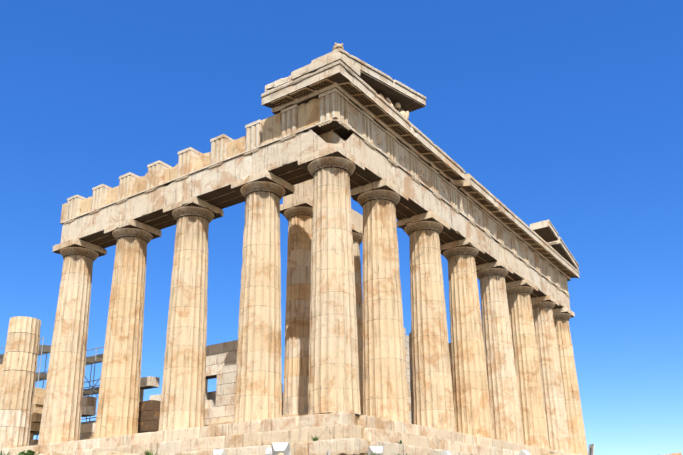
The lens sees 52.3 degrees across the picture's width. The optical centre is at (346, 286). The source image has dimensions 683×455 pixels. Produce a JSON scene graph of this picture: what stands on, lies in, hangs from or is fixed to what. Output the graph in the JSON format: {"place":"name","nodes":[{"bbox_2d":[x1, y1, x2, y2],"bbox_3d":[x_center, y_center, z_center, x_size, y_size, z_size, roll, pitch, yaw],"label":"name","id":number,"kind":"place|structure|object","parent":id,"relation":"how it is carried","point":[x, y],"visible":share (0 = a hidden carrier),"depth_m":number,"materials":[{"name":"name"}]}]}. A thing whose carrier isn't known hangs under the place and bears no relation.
{"place":"outdoors","nodes":[
{"label":"outdoors","id":0,"kind":"place"},
{"bbox_2d":[213,449,226,454],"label":"floodlight","id":1,"kind":"object","parent":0,"point":[219,451],"visible":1,"depth_m":24.45,"materials":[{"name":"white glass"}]},
{"bbox_2d":[265,447,271,454],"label":"floodlight","id":2,"kind":"object","parent":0,"point":[268,449],"visible":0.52,"depth_m":22.77,"materials":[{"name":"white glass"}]},
{"bbox_2d":[0,435,553,454],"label":"plants","id":3,"kind":"object","parent":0,"point":[29,452],"visible":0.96,"depth_m":13.89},
{"bbox_2d":[270,442,290,454],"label":"floodlight","id":4,"kind":"object","parent":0,"point":[280,447],"visible":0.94,"depth_m":17.97,"materials":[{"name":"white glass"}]},
{"bbox_2d":[62,118,569,308],"bbox_3d":[0.684,-0.793,44.524,18.036,1.344,30.490,-13,-21,32],"label":"architrave","id":5,"kind":"object","parent":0,"point":[301,175],"visible":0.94,"depth_m":32.40,"materials":[{"name":"stone"}]},
{"bbox_2d":[0,0,682,454],"label":"sky","id":6,"kind":"structure","parent":0,"point":[569,113],"materials":[{"name":"blue"}]},
{"bbox_2d":[368,446,384,454],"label":"floodlight","id":7,"kind":"object","parent":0,"point":[377,450],"visible":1,"depth_m":21.17,"materials":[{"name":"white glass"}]},
{"bbox_2d":[441,450,451,454],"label":"floodlight","id":8,"kind":"object","parent":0,"point":[446,452],"visible":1,"depth_m":25.40,"materials":[{"name":"white glass"}]},
{"bbox_2d":[519,449,529,454],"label":"floodlight","id":9,"kind":"object","parent":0,"point":[524,452],"visible":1,"depth_m":25.25,"materials":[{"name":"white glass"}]},
{"bbox_2d":[588,444,594,454],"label":"post","id":10,"kind":"object","parent":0,"point":[591,446],"visible":1,"depth_m":16.11,"materials":[{"name":"grey metal"}]},
{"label":"stylobate floor","id":11,"kind":"structure","parent":0,"visible":0},
{"bbox_2d":[0,316,40,448],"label":"column stump","id":12,"kind":"object","parent":11,"relation":"on","point":[18,376],"visible":0.94,"depth_m":37.02,"materials":[{"name":"stone"}]},
{"bbox_2d":[0,336,50,439],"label":"scaffolding","id":13,"kind":"object","parent":11,"relation":"on","point":[46,350],"visible":0.17,"depth_m":45.83,"materials":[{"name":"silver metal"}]},
{"bbox_2d":[38,238,106,444],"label":"column","id":14,"kind":"structure","parent":11,"relation":"on","point":[62,410],"depth_m":35.12,"materials":[{"name":"stone"}]},
{"bbox_2d":[94,218,161,438],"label":"column","id":15,"kind":"structure","parent":11,"relation":"on","point":[118,405],"depth_m":32.82,"materials":[{"name":"stone"}]},
{"bbox_2d":[137,400,208,432],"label":"loose blocks on stylobate","id":16,"kind":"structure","parent":11,"relation":"on","point":[149,416],"depth_m":33.52,"materials":[{"name":"beige stone"}]},
{"bbox_2d":[158,196,223,430],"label":"column","id":17,"kind":"structure","parent":11,"relation":"on","point":[183,390],"depth_m":30.52,"materials":[{"name":"stone"}]},
{"bbox_2d":[29,179,362,445],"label":"pronaos floor beam","id":18,"kind":"structure","parent":11,"relation":"on","point":[303,189],"depth_m":33.45,"materials":[{"name":"stone"}]},
{"bbox_2d":[81,347,102,423],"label":"scaffolding","id":19,"kind":"object","parent":18,"relation":"on","point":[91,360],"visible":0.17,"depth_m":43.05,"materials":[{"name":"silver metal"}]},
{"bbox_2d":[0,328,410,443],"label":"cella walls","id":20,"kind":"structure","parent":18,"relation":"on","point":[221,364],"depth_m":34.47,"materials":[{"name":"stone"}]},
{"bbox_2d":[280,197,312,414],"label":"column","id":21,"kind":"structure","parent":18,"relation":"on","point":[297,214],"depth_m":31.69,"materials":[{"name":"stone"}]},
{"bbox_2d":[352,224,362,414],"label":"column","id":22,"kind":"structure","parent":18,"relation":"on","point":[357,233],"depth_m":35.37,"materials":[{"name":"stone"}]},
{"bbox_2d":[409,332,413,423],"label":"column","id":23,"kind":"structure","parent":18,"relation":"on","point":[411,377],"depth_m":40.89,"materials":[{"name":"stone"}]},
{"bbox_2d":[448,343,452,388],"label":"column","id":24,"kind":"structure","parent":18,"relation":"on","point":[449,344],"depth_m":43.93,"materials":[{"name":"stone"}]},
{"bbox_2d":[231,170,294,422],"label":"column","id":25,"kind":"structure","parent":11,"relation":"on","point":[258,391],"depth_m":28.23,"materials":[{"name":"stone"}]},
{"bbox_2d":[298,144,364,415],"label":"column","id":26,"kind":"structure","parent":11,"relation":"on","point":[333,384],"depth_m":26.23,"materials":[{"name":"stone"}]},
{"bbox_2d":[350,179,409,423],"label":"column","id":27,"kind":"structure","parent":11,"relation":"on","point":[385,392],"depth_m":29.18,"materials":[{"name":"stone"}]},
{"bbox_2d":[397,211,455,431],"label":"column","id":28,"kind":"structure","parent":11,"relation":"on","point":[433,404],"depth_m":32.62,"materials":[{"name":"stone"}]},
{"bbox_2d":[440,238,492,438],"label":"column","id":29,"kind":"structure","parent":11,"relation":"on","point":[472,412],"depth_m":36.02,"materials":[{"name":"stone"}]},
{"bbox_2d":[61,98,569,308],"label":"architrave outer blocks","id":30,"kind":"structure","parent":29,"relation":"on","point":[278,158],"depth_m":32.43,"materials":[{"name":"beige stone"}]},
{"bbox_2d":[60,88,568,293],"bbox_3d":[0.529,-2.062,45.058,18.300,1.394,30.452,-13,-21,32],"label":"frieze","id":31,"kind":"object","parent":30,"relation":"on","point":[335,103],"visible":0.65,"depth_m":33.29,"materials":[{"name":"stone"}]},
{"bbox_2d":[261,60,339,114],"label":"cornice","id":32,"kind":"structure","parent":31,"relation":"on","point":[306,88],"depth_m":28.80,"materials":[{"name":"stone"}]},
{"bbox_2d":[265,48,578,270],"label":"pediment corners","id":33,"kind":"object","parent":32,"relation":"on","point":[407,98],"visible":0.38,"depth_m":31.19,"materials":[{"name":"stone"}]},
{"bbox_2d":[333,43,343,50],"bbox_3d":[-0.336,-9.538,28.061,0.493,0.574,0.502,-13,-21,32],"label":"roof ornament","id":34,"kind":"object","parent":33,"relation":"attached to","point":[336,46],"visible":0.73,"depth_m":27.90,"materials":[{"name":"stone"}]},
{"bbox_2d":[349,111,563,289],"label":"metope relief remnants","id":35,"kind":"object","parent":31,"relation":"attached to","point":[422,170],"visible":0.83,"depth_m":36.13,"materials":[{"name":"stone"}]},
{"bbox_2d":[336,60,579,280],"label":"cornice","id":36,"kind":"structure","parent":31,"relation":"on","point":[355,89],"depth_m":34.78,"materials":[{"name":"stone"}]},
{"bbox_2d":[379,93,408,119],"bbox_3d":[2.408,-8.075,32.371,0.754,1.071,3.432,-13,-21,32],"label":"pediment sculpture","id":37,"kind":"object","parent":36,"relation":"on","point":[397,106],"visible":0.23,"depth_m":32.31,"materials":[{"name":"stone"}]},
{"bbox_2d":[454,180,463,188],"bbox_3d":[5.593,-5.726,37.586,1.585,1.100,0.580,-13,-21,32],"label":"cornice gap fragment","id":38,"kind":"object","parent":36,"relation":"attached to","point":[458,184],"visible":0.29,"depth_m":37.05,"materials":[{"name":"stone"}]},
{"bbox_2d":[476,260,523,444],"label":"column","id":39,"kind":"structure","parent":11,"relation":"on","point":[502,383],"depth_m":39.44,"materials":[{"name":"stone"}]},
{"bbox_2d":[506,279,549,448],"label":"column","id":40,"kind":"structure","parent":11,"relation":"on","point":[530,394],"depth_m":42.83,"materials":[{"name":"stone"}]},
{"bbox_2d":[531,295,571,452],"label":"column","id":41,"kind":"structure","parent":11,"relation":"on","point":[552,386],"depth_m":46.21,"materials":[{"name":"stone"}]},
{"bbox_2d":[552,307,587,454],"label":"column","id":42,"kind":"structure","parent":11,"relation":"on","point":[562,317],"depth_m":49.08,"materials":[{"name":"stone"}]},
{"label":"ground terrace","id":43,"kind":"structure","parent":0,"visible":0},
{"bbox_2d":[340,416,370,454],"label":"stone blocks","id":44,"kind":"structure","parent":43,"relation":"on","point":[362,430],"depth_m":24.05,"materials":[{"name":"beige stone"}]},
{"bbox_2d":[0,411,577,454],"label":"crepidoma steps","id":45,"kind":"structure","parent":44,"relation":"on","point":[338,433],"depth_m":26.26,"materials":[{"name":"stone"}]},
{"bbox_2d":[52,451,681,454],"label":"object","id":46,"kind":"object","parent":43,"relation":"on","point":[120,453],"visible":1,"depth_m":14.28,"materials":[{"name":"white stone"}]}
]}

